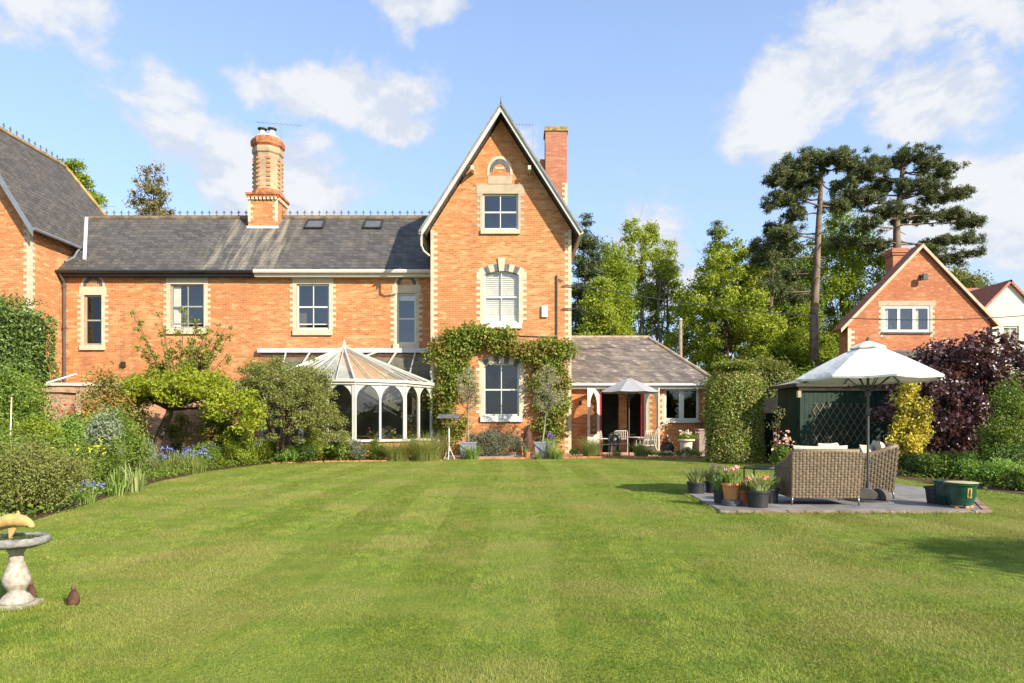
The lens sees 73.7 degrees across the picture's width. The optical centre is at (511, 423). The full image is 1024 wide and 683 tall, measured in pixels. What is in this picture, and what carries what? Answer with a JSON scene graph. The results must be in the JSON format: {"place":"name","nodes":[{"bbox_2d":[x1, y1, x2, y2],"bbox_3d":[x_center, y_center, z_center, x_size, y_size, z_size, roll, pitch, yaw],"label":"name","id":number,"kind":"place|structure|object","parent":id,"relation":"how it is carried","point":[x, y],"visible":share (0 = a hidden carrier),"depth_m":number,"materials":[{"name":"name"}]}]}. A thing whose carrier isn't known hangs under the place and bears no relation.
{"place":"outdoors","nodes":[
{"label":"outdoors","id":0,"kind":"place"},
{"bbox_2d":[0,456,447,529],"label":"soil bed","id":1,"kind":"object","parent":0,"point":[40,514],"visible":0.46,"depth_m":12.56,"materials":[{"name":"brown soil"}]},
{"bbox_2d":[0,421,33,502],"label":"shrub","id":2,"kind":"object","parent":1,"relation":"on","point":[5,433],"visible":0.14,"depth_m":10.60,"materials":[{"name":"green plant"}]},
{"bbox_2d":[0,292,63,387],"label":"hedge","id":3,"kind":"object","parent":1,"relation":"on","point":[24,338],"visible":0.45,"depth_m":20.72,"materials":[{"name":"green plant"}]},
{"bbox_2d":[0,357,64,448],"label":"shrub","id":4,"kind":"object","parent":1,"relation":"on","point":[10,386],"visible":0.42,"depth_m":13.57,"materials":[{"name":"green plant"}]},
{"bbox_2d":[4,408,66,449],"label":"shrub","id":5,"kind":"object","parent":1,"relation":"on","point":[44,427],"visible":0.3,"depth_m":12.83,"materials":[{"name":"green plant"}]},
{"bbox_2d":[12,372,61,430],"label":"shrub","id":6,"kind":"object","parent":1,"relation":"on","point":[39,386],"visible":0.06,"depth_m":15.63,"materials":[{"name":"green plant"}]},
{"bbox_2d":[0,426,102,513],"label":"shrub","id":7,"kind":"object","parent":1,"relation":"on","point":[44,477],"visible":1,"depth_m":9.44,"materials":[{"name":"green plant"}]},
{"bbox_2d":[34,388,79,436],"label":"brick pier","id":8,"kind":"structure","parent":1,"relation":"on","point":[65,395],"depth_m":17.32,"materials":[{"name":"orange brick"}]},
{"bbox_2d":[21,430,95,488],"bbox_3d":[-8.201,0.699,12.387,1.395,1.174,1.254,0,0,0],"label":"shrub","id":9,"kind":"object","parent":1,"relation":"on","point":[71,441],"visible":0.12,"depth_m":12.31,"materials":[{"name":"green plant"}]},
{"bbox_2d":[55,411,92,455],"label":"shrub","id":10,"kind":"object","parent":1,"relation":"on","point":[69,425],"visible":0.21,"depth_m":14.12,"materials":[{"name":"green plant"}]},
{"bbox_2d":[47,437,107,491],"bbox_3d":[-7.488,0.745,11.768,0.924,1.036,0.897,0,0,-36],"label":"euphorbia","id":11,"kind":"object","parent":1,"relation":"on","point":[95,453],"visible":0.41,"depth_m":11.81,"materials":[{"name":"green plant"}]},
{"bbox_2d":[53,361,151,464],"bbox_3d":[-10.355,-0.109,17.423,2.189,2.953,1.784,0,0,-14],"label":"shrub","id":12,"kind":"object","parent":1,"relation":"on","point":[95,399],"visible":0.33,"depth_m":17.34,"materials":[{"name":"green plant"}]},
{"bbox_2d":[78,403,127,485],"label":"shrub","id":13,"kind":"object","parent":1,"relation":"on","point":[107,427],"visible":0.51,"depth_m":13.26,"materials":[{"name":"green plant"}]},
{"bbox_2d":[93,461,138,495],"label":"iris","id":14,"kind":"object","parent":1,"relation":"on","point":[115,488],"visible":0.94,"depth_m":11.85,"materials":[{"name":"green plant"}]},
{"bbox_2d":[97,433,135,485],"bbox_3d":[-7.542,0.715,12.902,0.663,1.078,0.718,0,0,0],"label":"euphorbia","id":15,"kind":"object","parent":1,"relation":"on","point":[111,461],"visible":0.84,"depth_m":12.86,"materials":[{"name":"green plant"}]},
{"bbox_2d":[79,404,155,472],"bbox_3d":[-9.389,0.402,16.154,1.497,1.739,1.524,0,0,36],"label":"shrub","id":16,"kind":"object","parent":1,"relation":"on","point":[137,451],"visible":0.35,"depth_m":16.16,"materials":[{"name":"green plant"}]},
{"bbox_2d":[100,403,156,448],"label":"shrub","id":17,"kind":"object","parent":1,"relation":"on","point":[145,414],"visible":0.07,"depth_m":19.70,"materials":[{"name":"green plant"}]},
{"bbox_2d":[120,460,152,492],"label":"iris","id":18,"kind":"object","parent":1,"relation":"on","point":[135,486],"visible":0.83,"depth_m":12.61,"materials":[{"name":"green plant"}]},
{"bbox_2d":[43,383,242,458],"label":"garden wall","id":19,"kind":"structure","parent":1,"relation":"on","point":[158,413],"depth_m":21.40,"materials":[{"name":"brick"}]},
{"bbox_2d":[191,407,234,452],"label":"climbing plant","id":20,"kind":"object","parent":19,"relation":"attached to","point":[204,431],"visible":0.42,"depth_m":20.92,"materials":[{"name":"green plant"}]},
{"bbox_2d":[147,446,195,472],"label":"bluebell","id":21,"kind":"object","parent":1,"relation":"on","point":[168,462],"visible":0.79,"depth_m":17.22,"materials":[{"name":"green plant"}]},
{"bbox_2d":[157,410,195,459],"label":"climbing plant","id":22,"kind":"object","parent":1,"relation":"on","point":[178,444],"visible":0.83,"depth_m":20.85,"materials":[{"name":"green plant"}]},
{"bbox_2d":[128,306,233,377],"bbox_3d":[-11.088,-1.299,22.556,3.588,5.112,1.572,0,0,7],"label":"shrub","id":23,"kind":"object","parent":1,"relation":"on","point":[203,363],"visible":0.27,"depth_m":22.47,"materials":[{"name":"green plant"}]},
{"bbox_2d":[107,364,267,461],"bbox_3d":[-9.159,-0.188,19.212,4.434,2.937,3.426,0,0,0],"label":"tree","id":24,"kind":"object","parent":1,"relation":"on","point":[214,390],"visible":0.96,"depth_m":18.61,"materials":[{"name":"green plant"}]},
{"bbox_2d":[162,446,213,473],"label":"bluebell","id":25,"kind":"object","parent":1,"relation":"on","point":[194,463],"visible":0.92,"depth_m":17.19,"materials":[{"name":"green plant"}]},
{"bbox_2d":[188,440,224,468],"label":"shrub","id":26,"kind":"object","parent":1,"relation":"on","point":[214,451],"visible":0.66,"depth_m":18.77,"materials":[{"name":"green plant"}]},
{"bbox_2d":[216,439,248,466],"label":"shrub","id":27,"kind":"object","parent":1,"relation":"on","point":[231,450],"visible":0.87,"depth_m":19.89,"materials":[{"name":"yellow plant"}]},
{"bbox_2d":[220,427,259,465],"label":"shrub","id":28,"kind":"object","parent":1,"relation":"on","point":[246,443],"visible":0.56,"depth_m":20.57,"materials":[{"name":"green plant"}]},
{"bbox_2d":[255,439,280,461],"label":"shrub","id":29,"kind":"object","parent":1,"relation":"on","point":[262,452],"visible":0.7,"depth_m":22.01,"materials":[{"name":"green plant"}]},
{"bbox_2d":[209,355,351,461],"bbox_3d":[-7.372,-0.514,22.028,4.521,3.551,3.405,0,0,0],"label":"shrub","id":30,"kind":"object","parent":1,"relation":"on","point":[311,391],"visible":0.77,"depth_m":21.43,"materials":[{"name":"green plant"}]},
{"bbox_2d":[321,441,350,460],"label":"shrub","id":31,"kind":"object","parent":1,"relation":"on","point":[336,451],"visible":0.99,"depth_m":22.75,"materials":[{"name":"green plant"}]},
{"bbox_2d":[360,438,388,459],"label":"shrub","id":32,"kind":"object","parent":1,"relation":"on","point":[375,449],"visible":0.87,"depth_m":23.09,"materials":[{"name":"green plant"}]},
{"bbox_2d":[365,438,430,461],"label":"ornamental grass","id":33,"kind":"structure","parent":1,"relation":"on","point":[399,453],"depth_m":22.85,"materials":[{"name":"green plant"}]},
{"bbox_2d":[392,429,462,461],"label":"ornamental grass","id":34,"kind":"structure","parent":1,"relation":"on","point":[424,451],"depth_m":22.86,"materials":[{"name":"green plant"}]},
{"bbox_2d":[0,454,1021,517],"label":"ground cover","id":35,"kind":"object","parent":1,"relation":"on","point":[170,470],"visible":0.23,"depth_m":14.96,"materials":[{"name":"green plant"}]},
{"bbox_2d":[0,458,1023,682],"bbox_3d":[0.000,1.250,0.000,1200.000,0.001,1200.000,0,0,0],"label":"lawn","id":36,"kind":"structure","parent":0,"point":[439,609],"depth_m":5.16,"materials":[{"name":"green plant"}]},
{"bbox_2d":[0,532,50,610],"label":"bird bath","id":37,"kind":"object","parent":36,"relation":"on","point":[16,579],"visible":0.99,"depth_m":4.61,"materials":[{"name":"white stone"}]},
{"bbox_2d":[0,510,34,537],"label":"fish ornament","id":38,"kind":"object","parent":37,"relation":"on","point":[14,521],"visible":1,"depth_m":4.61,"materials":[{"name":"yellow paint"}]},
{"bbox_2d":[0,123,105,382],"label":"brick house","id":39,"kind":"structure","parent":36,"relation":"on","point":[48,203],"depth_m":27.53,"materials":[{"name":"orange brick"}]},
{"bbox_2d":[58,158,110,208],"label":"tree","id":40,"kind":"object","parent":36,"relation":"on","point":[82,178],"visible":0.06,"depth_m":51.74,"materials":[{"name":"green plant"}]},
{"bbox_2d":[124,160,176,214],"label":"tree","id":41,"kind":"object","parent":36,"relation":"on","point":[154,206],"visible":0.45,"depth_m":49.50,"materials":[{"name":"green plant"}]},
{"bbox_2d":[55,98,582,455],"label":"brick house","id":42,"kind":"structure","parent":36,"relation":"on","point":[493,237],"depth_m":28.20,"materials":[{"name":"brick"}]},
{"bbox_2d":[79,295,104,349],"bbox_3d":[-17.312,-4.189,28.225,1.039,2.277,0.230,0,0,0],"label":"window","id":43,"kind":"structure","parent":42,"relation":"in","point":[92,302],"depth_m":28.30,"materials":[{"name":"beige paint"}]},
{"bbox_2d":[166,285,205,333],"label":"window","id":44,"kind":"structure","parent":42,"relation":"in","point":[191,297],"depth_m":28.39,"materials":[{"name":"glass"}]},
{"bbox_2d":[293,284,332,334],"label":"window","id":45,"kind":"structure","parent":42,"relation":"in","point":[312,299],"depth_m":29.43,"materials":[{"name":"glass"}]},
{"bbox_2d":[257,340,434,459],"bbox_3d":[-6.710,-1.055,25.987,7.480,4.610,4.447,0,0,0],"label":"conservatory","id":46,"kind":"object","parent":42,"relation":"attached to","point":[380,397],"visible":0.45,"depth_m":27.90,"materials":[{"name":"white glass"}]},
{"bbox_2d":[393,294,419,347],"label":"window","id":47,"kind":"structure","parent":42,"relation":"in","point":[406,302],"depth_m":29.43,"materials":[{"name":"glass"}]},
{"bbox_2d":[407,319,581,453],"bbox_3d":[-0.709,-1.425,26.423,6.858,5.253,1.128,0,0,0],"label":"climbing plant","id":48,"kind":"object","parent":42,"relation":"attached to","point":[552,352],"visible":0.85,"depth_m":26.28,"materials":[{"name":"green plant"}]},
{"bbox_2d":[481,194,519,233],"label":"window","id":49,"kind":"structure","parent":42,"relation":"in","point":[500,211],"depth_m":27.93,"materials":[{"name":"white paint"}]},
{"bbox_2d":[480,363,521,421],"bbox_3d":[-0.415,-1.231,26.725,1.632,2.292,0.230,0,0,0],"label":"window","id":50,"kind":"structure","parent":42,"relation":"in","point":[501,380],"depth_m":26.80,"materials":[{"name":"glass"}]},
{"bbox_2d":[481,271,521,328],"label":"window","id":51,"kind":"structure","parent":42,"relation":"in","point":[501,288],"depth_m":26.86,"materials":[{"name":"white paint"}]},
{"bbox_2d":[578,285,1023,319],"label":"overhead cable","id":52,"kind":"object","parent":42,"relation":"attached to","point":[792,314],"visible":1,"depth_m":30.10,"materials":[{"name":"black rubber"}]},
{"bbox_2d":[270,456,704,463],"bbox_3d":[-0.337,1.222,23.992,15.317,0.096,1.735,0,0,-13],"label":"brick edging","id":53,"kind":"object","parent":36,"relation":"on","point":[528,458],"visible":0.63,"depth_m":24.87,"materials":[{"name":"brick"}]},
{"bbox_2d":[571,212,625,334],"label":"tree","id":54,"kind":"object","parent":36,"relation":"on","point":[586,268],"visible":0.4,"depth_m":46.72,"materials":[{"name":"green plant"}]},
{"bbox_2d":[571,274,636,335],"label":"tree","id":55,"kind":"object","parent":36,"relation":"on","point":[599,320],"visible":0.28,"depth_m":43.60,"materials":[{"name":"green plant"}]},
{"bbox_2d":[571,235,642,335],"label":"tree","id":56,"kind":"object","parent":36,"relation":"on","point":[622,273],"visible":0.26,"depth_m":48.95,"materials":[{"name":"green plant"}]},
{"bbox_2d":[605,209,657,336],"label":"tree","id":57,"kind":"object","parent":36,"relation":"on","point":[633,238],"visible":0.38,"depth_m":55.62,"materials":[{"name":"green plant"}]},
{"bbox_2d":[571,336,711,453],"bbox_3d":[5.433,-1.328,30.563,6.238,5.355,6.675,0,0,0],"label":"garden room","id":58,"kind":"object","parent":36,"relation":"on","point":[600,364],"visible":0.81,"depth_m":28.17,"materials":[{"name":"orange brick"}]},
{"bbox_2d":[587,388,598,448],"bbox_3d":[3.303,-0.149,27.646,0.012,2.595,0.908,0,0,38],"label":"door leaf","id":59,"kind":"structure","parent":58,"relation":"in","point":[590,391],"depth_m":27.45,"materials":[{"name":"beige paint"}]},
{"bbox_2d":[644,388,658,451],"bbox_3d":[5.622,-0.149,27.593,0.117,2.595,0.860,0,0,-30],"label":"door leaf","id":60,"kind":"structure","parent":58,"relation":"in","point":[646,396],"depth_m":27.53,"materials":[{"name":"beige paint"}]},
{"bbox_2d":[663,389,700,422],"bbox_3d":[6.962,-0.754,28.025,1.575,1.402,0.230,0,0,0],"label":"window","id":61,"kind":"structure","parent":58,"relation":"in","point":[691,396],"depth_m":28.10,"materials":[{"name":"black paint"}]},
{"bbox_2d":[633,220,672,343],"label":"tree","id":62,"kind":"object","parent":36,"relation":"on","point":[659,268],"visible":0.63,"depth_m":56.42,"materials":[{"name":"green plant"}]},
{"bbox_2d":[645,238,685,350],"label":"tree","id":63,"kind":"object","parent":36,"relation":"on","point":[673,284],"visible":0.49,"depth_m":57.56,"materials":[{"name":"green plant"}]},
{"bbox_2d":[682,220,733,360],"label":"tree","id":64,"kind":"object","parent":36,"relation":"on","point":[712,232],"visible":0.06,"depth_m":65.93,"materials":[{"name":"green plant"}]},
{"bbox_2d":[659,224,792,375],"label":"tree","id":65,"kind":"object","parent":36,"relation":"on","point":[747,326],"visible":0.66,"depth_m":48.93,"materials":[{"name":"green plant"}]},
{"bbox_2d":[702,359,766,462],"bbox_3d":[7.229,-0.430,22.218,2.102,3.390,1.420,0,0,0],"label":"hedge","id":66,"kind":"object","parent":36,"relation":"on","point":[734,412],"visible":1,"depth_m":21.75,"materials":[{"name":"green plant"}]},
{"bbox_2d":[733,219,822,354],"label":"pine tree","id":67,"kind":"object","parent":36,"relation":"on","point":[794,299],"visible":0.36,"depth_m":51.62,"materials":[{"name":"green plant"}]},
{"bbox_2d":[770,430,798,465],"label":"perennial","id":68,"kind":"object","parent":36,"relation":"on","point":[781,452],"visible":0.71,"depth_m":18.29,"materials":[{"name":"green plant"}]},
{"bbox_2d":[757,239,826,369],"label":"tree","id":69,"kind":"object","parent":36,"relation":"on","point":[803,262],"visible":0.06,"depth_m":55.82,"materials":[{"name":"green plant"}]},
{"bbox_2d":[761,301,838,375],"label":"tree","id":70,"kind":"object","parent":36,"relation":"on","point":[794,352],"visible":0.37,"depth_m":49.58,"materials":[{"name":"green plant"}]},
{"bbox_2d":[747,144,879,369],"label":"pine tree","id":71,"kind":"object","parent":36,"relation":"on","point":[801,177],"visible":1,"depth_m":47.87,"materials":[{"name":"green plant"}]},
{"bbox_2d":[789,208,891,354],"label":"tree","id":72,"kind":"object","parent":36,"relation":"on","point":[840,287],"visible":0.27,"depth_m":57.77,"materials":[{"name":"green plant"}]},
{"bbox_2d":[719,498,991,513],"bbox_3d":[5.887,1.238,10.094,5.868,0.064,1.766,0,0,-26],"label":"brick edging","id":73,"kind":"object","parent":36,"relation":"on","point":[980,504],"visible":0.52,"depth_m":9.50,"materials":[{"name":"red brick"}]},
{"bbox_2d":[769,379,969,463],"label":"garden shed","id":74,"kind":"structure","parent":36,"relation":"on","point":[814,415],"depth_m":20.59,"materials":[{"name":"green wood"}]},
{"bbox_2d":[825,141,988,267],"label":"pine tree","id":75,"kind":"object","parent":36,"relation":"on","point":[901,160],"visible":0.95,"depth_m":53.62,"materials":[{"name":"green plant"}]},
{"bbox_2d":[832,243,1023,381],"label":"brick house","id":76,"kind":"structure","parent":36,"relation":"on","point":[921,281],"depth_m":40.00,"materials":[{"name":"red brick"}]},
{"bbox_2d":[881,306,932,333],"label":"window","id":77,"kind":"structure","parent":76,"relation":"in","point":[889,312],"depth_m":40.17,"materials":[{"name":"white paint"}]},
{"bbox_2d":[948,264,996,287],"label":"tree","id":78,"kind":"object","parent":36,"relation":"on","point":[968,280],"visible":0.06,"depth_m":61.06,"materials":[{"name":"green plant"}]},
{"bbox_2d":[966,279,1023,386],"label":"rendered house","id":79,"kind":"structure","parent":36,"relation":"on","point":[1004,299],"depth_m":42.50,"materials":[{"name":"white paint"}]},
{"bbox_2d":[0,0,1023,367],"label":"sky","id":80,"kind":"structure","parent":0,"point":[675,111],"materials":[{"name":"blue"}]},
{"bbox_2d":[446,454,696,457],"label":"terrace","id":81,"kind":"structure","parent":0,"point":[455,456],"depth_m":26.44,"materials":[{"name":"beige stone"}]},
{"bbox_2d":[455,366,481,457],"bbox_3d":[-1.577,-0.458,24.761,1.013,3.384,1.390,0,0,0],"label":"olive planter","id":82,"kind":"object","parent":81,"relation":"on","point":[472,389],"visible":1,"depth_m":24.71,"materials":[{"name":"plant"}]},
{"bbox_2d":[463,427,529,456],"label":"lavender","id":83,"kind":"object","parent":81,"relation":"on","point":[494,441],"visible":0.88,"depth_m":25.75,"materials":[{"name":"green plant"}]},
{"bbox_2d":[530,364,567,457],"bbox_3d":[1.295,-0.488,24.951,1.224,3.444,1.639,0,0,-42],"label":"olive planter","id":84,"kind":"object","parent":81,"relation":"on","point":[539,447],"visible":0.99,"depth_m":24.80,"materials":[{"name":"plant"}]},
{"bbox_2d":[600,377,659,454],"bbox_3d":[4.439,-0.319,25.900,2.180,2.997,2.180,0,0,-42],"label":"parasol","id":85,"kind":"object","parent":81,"relation":"on","point":[628,386],"visible":1,"depth_m":25.54,"materials":[{"name":"fabric"}]},
{"bbox_2d":[576,436,611,455],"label":"ornamental grass","id":86,"kind":"object","parent":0,"point":[590,449],"depth_m":25.14,"materials":[{"name":"green plant"}]},
{"bbox_2d":[688,482,980,510],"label":"patio","id":87,"kind":"structure","parent":0,"point":[907,497],"depth_m":10.30,"materials":[{"name":"grey stone"}]},
{"bbox_2d":[680,467,708,493],"bbox_3d":[3.243,0.996,12.006,0.516,0.508,0.604,0,0,-25],"label":"flower pot","id":88,"kind":"object","parent":87,"relation":"on","point":[695,483],"visible":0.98,"depth_m":11.89,"materials":[{"name":"black plastic"}]},
{"bbox_2d":[700,463,725,492],"bbox_3d":[3.586,0.965,12.090,0.615,0.570,0.575,0,0,0],"label":"flower pot","id":89,"kind":"object","parent":87,"relation":"on","point":[709,477],"visible":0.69,"depth_m":12.01,"materials":[{"name":"black plastic"}]},
{"bbox_2d":[721,499,741,505],"bbox_3d":[3.280,1.174,10.200,0.290,0.080,0.290,0,0,0],"label":"pot saucer","id":90,"kind":"object","parent":87,"relation":"on","point":[725,502],"visible":0.94,"depth_m":10.09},
{"bbox_2d":[713,465,742,499],"bbox_3d":[3.269,0.875,10.305,0.536,0.515,0.488,0,0,-43],"label":"flower pot","id":91,"kind":"object","parent":90,"relation":"on","point":[730,486],"visible":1,"depth_m":10.22,"materials":[{"name":"orange ceramic"}]},
{"bbox_2d":[742,473,775,507],"bbox_3d":[3.621,0.963,9.969,0.586,0.502,0.568,0,0,0],"label":"flower pot","id":92,"kind":"object","parent":87,"relation":"on","point":[757,491],"visible":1,"depth_m":9.87,"materials":[{"name":"black plastic"}]},
{"bbox_2d":[773,445,862,505],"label":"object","id":93,"kind":"object","parent":87,"relation":"on","point":[819,471],"visible":0.94,"depth_m":10.15,"materials":[{"name":"beige wicker"}]},
{"bbox_2d":[796,337,944,502],"bbox_3d":[5.658,-0.088,10.850,2.033,2.606,2.033,0,0,-14],"label":"parasol","id":94,"kind":"object","parent":87,"relation":"on","point":[867,362],"visible":0.97,"depth_m":10.56,"materials":[{"name":"fabric"}]},
{"bbox_2d":[861,440,899,498],"bbox_3d":[5.997,0.745,11.607,0.926,0.944,0.954,0,0,20],"label":"wicker armchair","id":95,"kind":"object","parent":87,"relation":"on","point":[883,468],"visible":0.66,"depth_m":11.11,"materials":[{"name":"beige wicker"}]},
{"bbox_2d":[932,480,956,504],"bbox_3d":[6.548,1.034,10.300,0.370,0.360,0.368,0,0,0],"label":"glazed pot","id":96,"kind":"object","parent":87,"relation":"on","point":[940,494],"visible":0.56,"depth_m":10.23,"materials":[{"name":"green ceramic"}]},
{"bbox_2d":[943,481,978,508],"bbox_3d":[6.544,1.028,9.950,0.446,0.373,0.446,0,0,0],"label":"glazed pot","id":97,"kind":"object","parent":87,"relation":"on","point":[960,493],"visible":1,"depth_m":9.81,"materials":[{"name":"green ceramic"}]},
{"bbox_2d":[761,460,1023,493],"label":"soil bed","id":98,"kind":"object","parent":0,"point":[980,487],"visible":0.14,"depth_m":15.01,"materials":[{"name":"brown soil"}]},
{"bbox_2d":[695,352,799,430],"bbox_3d":[9.694,-0.765,27.066,4.881,4.089,3.322,0,0,0],"label":"hedge","id":99,"kind":"object","parent":98,"relation":"on","point":[769,372],"visible":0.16,"depth_m":26.42,"materials":[{"name":"green plant"}]},
{"bbox_2d":[763,398,777,459],"bbox_3d":[8.877,0.175,23.590,1.654,2.150,0.080,0,0,0],"label":"dark fence","id":100,"kind":"object","parent":98,"relation":"on","point":[770,404],"visible":0.16,"depth_m":23.55,"materials":[{"name":"black paint"}]},
{"bbox_2d":[883,382,935,463],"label":"variegated shrub","id":101,"kind":"object","parent":98,"relation":"on","point":[913,439],"visible":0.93,"depth_m":17.46,"materials":[{"name":"yellow plant"}]},
{"bbox_2d":[898,450,935,474],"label":"perennial","id":102,"kind":"object","parent":98,"relation":"on","point":[908,461],"visible":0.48,"depth_m":16.72,"materials":[{"name":"green plant"}]},
{"bbox_2d":[915,449,962,477],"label":"perennial","id":103,"kind":"object","parent":98,"relation":"on","point":[931,463],"visible":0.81,"depth_m":15.82,"materials":[{"name":"green plant"}]},
{"bbox_2d":[869,326,1023,465],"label":"purple hazel","id":104,"kind":"object","parent":98,"relation":"on","point":[960,419],"visible":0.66,"depth_m":18.10,"materials":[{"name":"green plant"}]},
{"bbox_2d":[941,450,987,478],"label":"perennial","id":105,"kind":"object","parent":98,"relation":"on","point":[960,461],"visible":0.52,"depth_m":15.49,"materials":[{"name":"green plant"}]},
{"bbox_2d":[960,455,1023,486],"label":"perennial","id":106,"kind":"object","parent":98,"relation":"on","point":[993,470],"visible":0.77,"depth_m":13.70,"materials":[{"name":"green plant"}]},
{"bbox_2d":[971,369,1023,462],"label":"shrub","id":107,"kind":"object","parent":98,"relation":"on","point":[1003,436],"visible":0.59,"depth_m":15.30,"materials":[{"name":"green plant"}]},
{"bbox_2d":[983,436,1023,466],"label":"perennial","id":108,"kind":"object","parent":98,"relation":"on","point":[1018,455],"visible":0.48,"depth_m":14.68,"materials":[{"name":"green plant"}]},
{"bbox_2d":[999,466,1023,489],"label":"perennial","id":109,"kind":"object","parent":98,"relation":"on","point":[1017,474],"visible":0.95,"depth_m":12.78,"materials":[{"name":"green plant"}]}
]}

